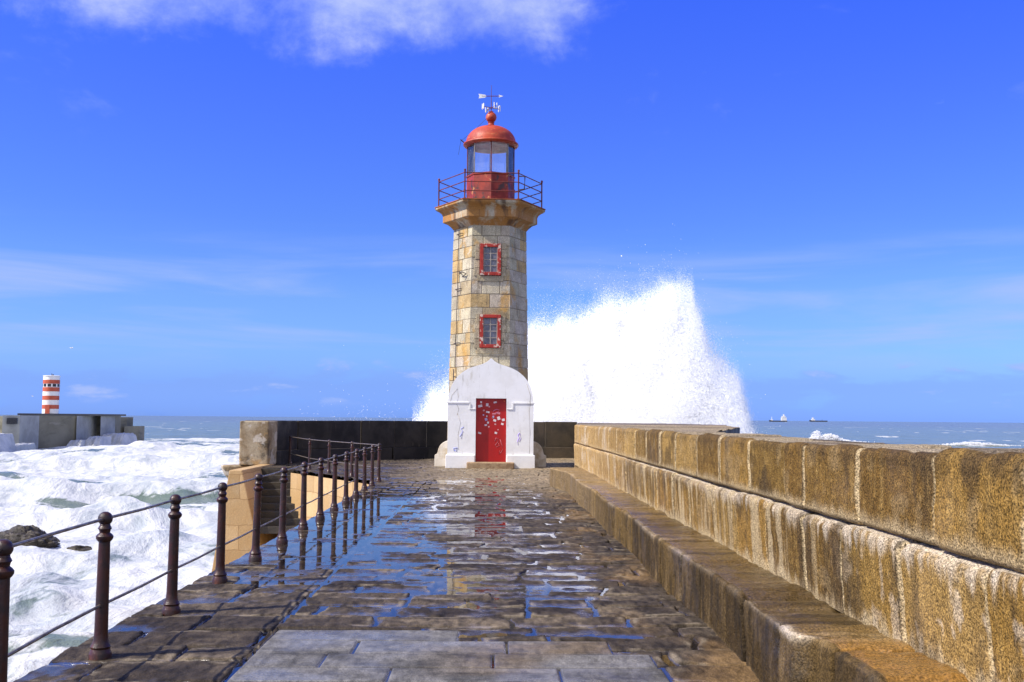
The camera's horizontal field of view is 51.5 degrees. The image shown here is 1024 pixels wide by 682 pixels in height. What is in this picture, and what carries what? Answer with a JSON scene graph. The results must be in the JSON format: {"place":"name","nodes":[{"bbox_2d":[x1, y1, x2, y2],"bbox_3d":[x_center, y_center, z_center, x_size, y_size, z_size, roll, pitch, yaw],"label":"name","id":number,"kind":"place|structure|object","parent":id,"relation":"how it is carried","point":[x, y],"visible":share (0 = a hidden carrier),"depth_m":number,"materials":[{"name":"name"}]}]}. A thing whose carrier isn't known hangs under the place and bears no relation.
{"place":"outdoors","nodes":[
{"label":"outdoors","id":0,"kind":"place"},
{"bbox_2d":[0,415,1023,681],"bbox_3d":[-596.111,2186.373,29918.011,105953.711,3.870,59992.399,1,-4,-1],"label":"sea","id":1,"kind":"structure","parent":0,"point":[50,489],"depth_m":100.64,"materials":[{"name":"liquid"}]},
{"bbox_2d":[0,525,59,547],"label":"rock","id":2,"kind":"object","parent":1,"relation":"in","point":[16,534],"visible":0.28,"depth_m":54.73,"materials":[{"name":"grey stone"}]},
{"bbox_2d":[0,413,144,451],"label":"breakwater","id":3,"kind":"object","parent":1,"relation":"in","point":[25,431],"visible":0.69,"depth_m":249.68,"materials":[{"name":"concrete"}]},
{"bbox_2d":[42,374,59,413],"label":"striped lighthouse","id":4,"kind":"object","parent":3,"relation":"on","point":[50,395],"visible":0.99,"depth_m":248.15,"materials":[{"name":"white paint"}]},
{"bbox_2d":[45,405,49,413],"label":"door","id":5,"kind":"structure","parent":4,"relation":"in","point":[47,407],"depth_m":247.45,"materials":[{"name":"red paint"}]},
{"bbox_2d":[67,545,92,550],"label":"rock","id":6,"kind":"object","parent":1,"relation":"in","point":[80,548],"visible":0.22,"depth_m":54.85,"materials":[{"name":"grey stone"}]},
{"bbox_2d":[277,471,369,535],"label":"pier","id":7,"kind":"structure","parent":1,"relation":"in","point":[312,488],"depth_m":31.35,"materials":[{"name":"beige stone"}]},
{"bbox_2d":[212,464,300,571],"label":"stone stairs","id":8,"kind":"structure","parent":7,"relation":"attached to","point":[239,510],"depth_m":31.69,"materials":[{"name":"beige stone"}]},
{"bbox_2d":[13,458,759,681],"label":"pier deck","id":9,"kind":"structure","parent":7,"relation":"on","point":[569,604],"depth_m":8.95,"materials":[{"name":"stone"}]},
{"bbox_2d":[0,443,380,681],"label":"pier railing","id":10,"kind":"object","parent":9,"relation":"on","point":[100,646],"visible":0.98,"depth_m":8.86,"materials":[{"name":"metal"}]},
{"bbox_2d":[288,435,377,478],"bbox_3d":[-5.816,3.482,32.305,0.473,1.019,11.358,2,-5,-23],"label":"stair railing","id":11,"kind":"object","parent":9,"relation":"on","point":[309,467],"visible":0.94,"depth_m":31.04,"materials":[{"name":"metal"}]},
{"bbox_2d":[264,459,610,544],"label":"puddle water","id":12,"kind":"structure","parent":9,"relation":"on","point":[359,521],"depth_m":17.69,"materials":[{"name":"blue liquid"}]},
{"bbox_2d":[435,85,545,468],"bbox_3d":[-0.785,-2.439,37.346,3.968,13.650,4.336,1,-4,-1],"label":"stone lighthouse","id":13,"kind":"object","parent":9,"relation":"on","point":[489,219],"visible":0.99,"depth_m":36.52,"materials":[{"name":"stone"}]},
{"bbox_2d":[474,314,505,353],"bbox_3d":[-0.749,-0.249,36.398,1.111,1.364,0.174,1,-4,-3],"label":"window","id":14,"kind":"structure","parent":13,"relation":"in","point":[492,327],"depth_m":36.37,"materials":[{"name":"paint"}]},
{"bbox_2d":[474,243,506,280],"bbox_3d":[-0.741,-2.727,36.620,1.129,1.340,0.173,1,-4,-3],"label":"window","id":15,"kind":"structure","parent":13,"relation":"in","point":[491,256],"depth_m":36.60,"materials":[{"name":"paint"}]},
{"bbox_2d":[475,398,505,461],"bbox_3d":[-0.699,3.017,35.275,1.011,2.208,0.085,1,-4,-1],"label":"door","id":16,"kind":"structure","parent":13,"relation":"in","point":[490,413],"depth_m":35.25,"materials":[{"name":"paint"}]},
{"bbox_2d":[221,420,576,477],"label":"parapet","id":17,"kind":"structure","parent":7,"relation":"on","point":[264,441],"depth_m":40.66,"materials":[{"name":"stone"}]},
{"bbox_2d":[549,423,1023,681],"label":"sea wall","id":18,"kind":"structure","parent":7,"relation":"on","point":[771,558],"depth_m":6.58,"materials":[{"name":"stone"}]},
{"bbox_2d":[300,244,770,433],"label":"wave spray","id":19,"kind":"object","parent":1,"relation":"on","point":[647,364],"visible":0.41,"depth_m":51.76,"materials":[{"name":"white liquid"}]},
{"bbox_2d":[769,414,786,421],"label":"cargo ship","id":20,"kind":"object","parent":1,"relation":"on","point":[783,418],"visible":0.95,"depth_m":6810.39,"materials":[{"name":"paint"}]},
{"bbox_2d":[810,430,866,441],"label":"wave crest","id":21,"kind":"object","parent":1,"relation":"on","point":[816,435],"visible":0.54,"depth_m":374.10,"materials":[{"name":"white liquid"}]},
{"bbox_2d":[935,442,1023,445],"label":"wave crest","id":22,"kind":"object","parent":1,"relation":"on","point":[971,443],"visible":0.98,"depth_m":330.16,"materials":[{"name":"white liquid"}]},
{"bbox_2d":[0,0,1023,422],"label":"sky","id":23,"kind":"structure","parent":0,"point":[220,207],"materials":[{"name":"blue"}]}
]}

